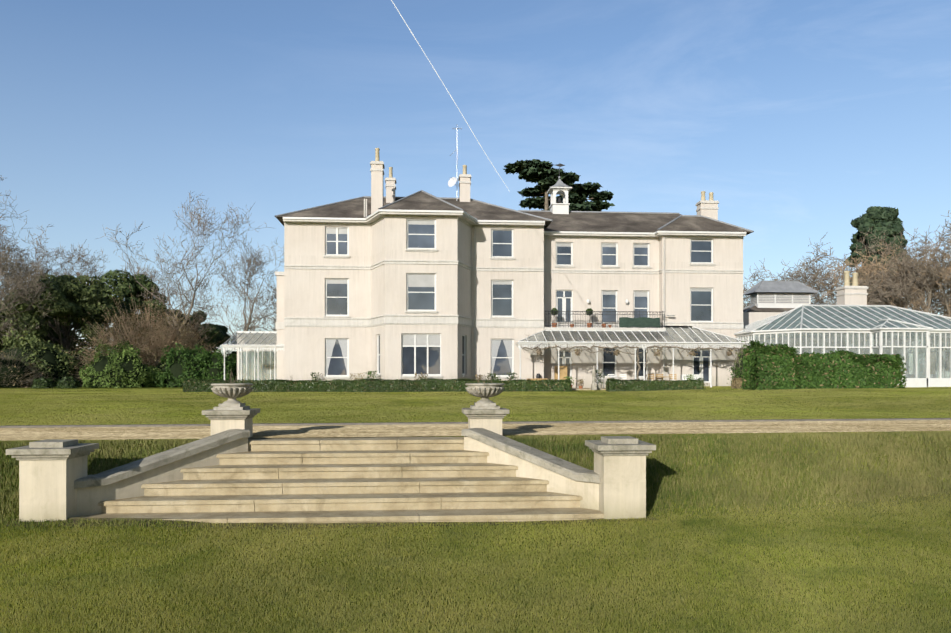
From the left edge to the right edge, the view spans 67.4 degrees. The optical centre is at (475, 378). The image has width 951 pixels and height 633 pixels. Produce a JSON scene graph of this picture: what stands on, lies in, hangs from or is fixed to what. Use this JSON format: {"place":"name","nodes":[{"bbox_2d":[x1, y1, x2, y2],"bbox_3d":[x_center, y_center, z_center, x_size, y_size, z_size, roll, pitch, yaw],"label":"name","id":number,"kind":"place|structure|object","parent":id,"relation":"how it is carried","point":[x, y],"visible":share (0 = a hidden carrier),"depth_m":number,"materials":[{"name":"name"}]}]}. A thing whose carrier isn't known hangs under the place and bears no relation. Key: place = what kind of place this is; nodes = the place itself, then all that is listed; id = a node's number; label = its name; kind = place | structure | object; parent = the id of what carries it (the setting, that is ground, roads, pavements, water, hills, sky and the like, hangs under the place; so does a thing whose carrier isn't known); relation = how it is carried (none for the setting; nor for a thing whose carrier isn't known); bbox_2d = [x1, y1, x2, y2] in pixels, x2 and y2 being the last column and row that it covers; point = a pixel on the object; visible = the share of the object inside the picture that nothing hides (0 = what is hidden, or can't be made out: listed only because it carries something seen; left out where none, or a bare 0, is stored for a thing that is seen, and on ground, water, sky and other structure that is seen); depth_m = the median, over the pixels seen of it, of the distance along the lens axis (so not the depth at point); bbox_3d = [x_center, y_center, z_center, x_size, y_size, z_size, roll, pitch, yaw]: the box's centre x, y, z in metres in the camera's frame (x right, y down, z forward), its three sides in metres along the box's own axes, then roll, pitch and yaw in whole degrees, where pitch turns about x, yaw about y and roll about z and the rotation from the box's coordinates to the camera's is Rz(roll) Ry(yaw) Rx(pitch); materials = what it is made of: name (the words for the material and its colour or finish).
{"place":"outdoors","nodes":[
{"label":"outdoors","id":0,"kind":"place"},
{"bbox_2d":[0,386,950,632],"bbox_3d":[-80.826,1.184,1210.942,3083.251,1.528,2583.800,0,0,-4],"label":"ground","id":1,"kind":"structure","parent":0,"point":[536,545],"depth_m":8.17,"materials":[{"name":"green plant"}]},
{"bbox_2d":[0,295,232,388],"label":"shrubs","id":2,"kind":"object","parent":1,"relation":"on","point":[36,362],"visible":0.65,"depth_m":55.35,"materials":[{"name":"green plant"}]},
{"bbox_2d":[0,270,236,361],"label":"evergreens","id":3,"kind":"object","parent":1,"relation":"on","point":[75,302],"visible":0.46,"depth_m":70.63,"materials":[{"name":"green plant"}]},
{"bbox_2d":[0,175,283,355],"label":"bare trees","id":4,"kind":"object","parent":1,"relation":"on","point":[16,280],"visible":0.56,"depth_m":76.08,"materials":[{"name":"brown plant"}]},
{"bbox_2d":[4,369,657,528],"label":"garden steps","id":5,"kind":"structure","parent":1,"relation":"on","point":[482,470],"depth_m":10.00,"materials":[{"name":"stone"}]},
{"bbox_2d":[182,377,742,391],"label":"box hedges","id":6,"kind":"object","parent":1,"relation":"on","point":[362,385],"visible":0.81,"depth_m":39.73,"materials":[{"name":"green plant"}]},
{"bbox_2d":[216,299,749,389],"bbox_3d":[0.356,-2.252,45.785,35.695,5.980,8.264,0,0,6],"label":"veranda","id":7,"kind":"object","parent":1,"relation":"on","point":[256,355],"visible":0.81,"depth_m":45.86,"materials":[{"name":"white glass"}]},
{"bbox_2d":[275,127,753,387],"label":"house","id":8,"kind":"structure","parent":1,"relation":"on","point":[390,285],"depth_m":45.70,"materials":[{"name":"paint"}]},
{"bbox_2d":[391,0,509,191],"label":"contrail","id":9,"kind":"object","parent":8,"relation":"attached to","point":[443,84],"visible":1,"depth_m":12.30,"materials":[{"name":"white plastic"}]},
{"bbox_2d":[148,340,906,389],"bbox_3d":[-0.697,-0.963,48.007,51.635,3.524,8.343,0,0,22],"label":"laurel hedge","id":10,"kind":"object","parent":1,"relation":"on","point":[771,366],"visible":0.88,"depth_m":38.35,"materials":[{"name":"green plant"}]},
{"bbox_2d":[503,159,614,210],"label":"cedar","id":11,"kind":"object","parent":1,"relation":"on","point":[544,175],"visible":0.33,"depth_m":86.86,"materials":[{"name":"green plant"}]},
{"bbox_2d":[734,271,950,386],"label":"conservatory","id":12,"kind":"object","parent":1,"relation":"on","point":[784,312],"visible":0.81,"depth_m":45.58,"materials":[{"name":"white glass"}]},
{"bbox_2d":[743,210,950,373],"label":"bare trees","id":13,"kind":"object","parent":1,"relation":"on","point":[917,282],"visible":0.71,"depth_m":60.13,"materials":[{"name":"brown plant"}]},
{"bbox_2d":[844,206,910,305],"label":"conifer","id":14,"kind":"object","parent":1,"relation":"on","point":[887,221],"visible":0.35,"depth_m":69.01,"materials":[{"name":"green plant"}]},
{"bbox_2d":[942,338,949,370],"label":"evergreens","id":15,"kind":"object","parent":1,"relation":"on","point":[947,359],"depth_m":75.96,"materials":[{"name":"green plant"}]},
{"bbox_2d":[0,418,950,440],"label":"gravel path","id":16,"kind":"structure","parent":0,"point":[187,431],"depth_m":13.61,"materials":[{"name":"beige gravel"}]},
{"bbox_2d":[0,0,950,377],"label":"sky","id":17,"kind":"structure","parent":0,"point":[800,118],"materials":[{"name":"blue"}]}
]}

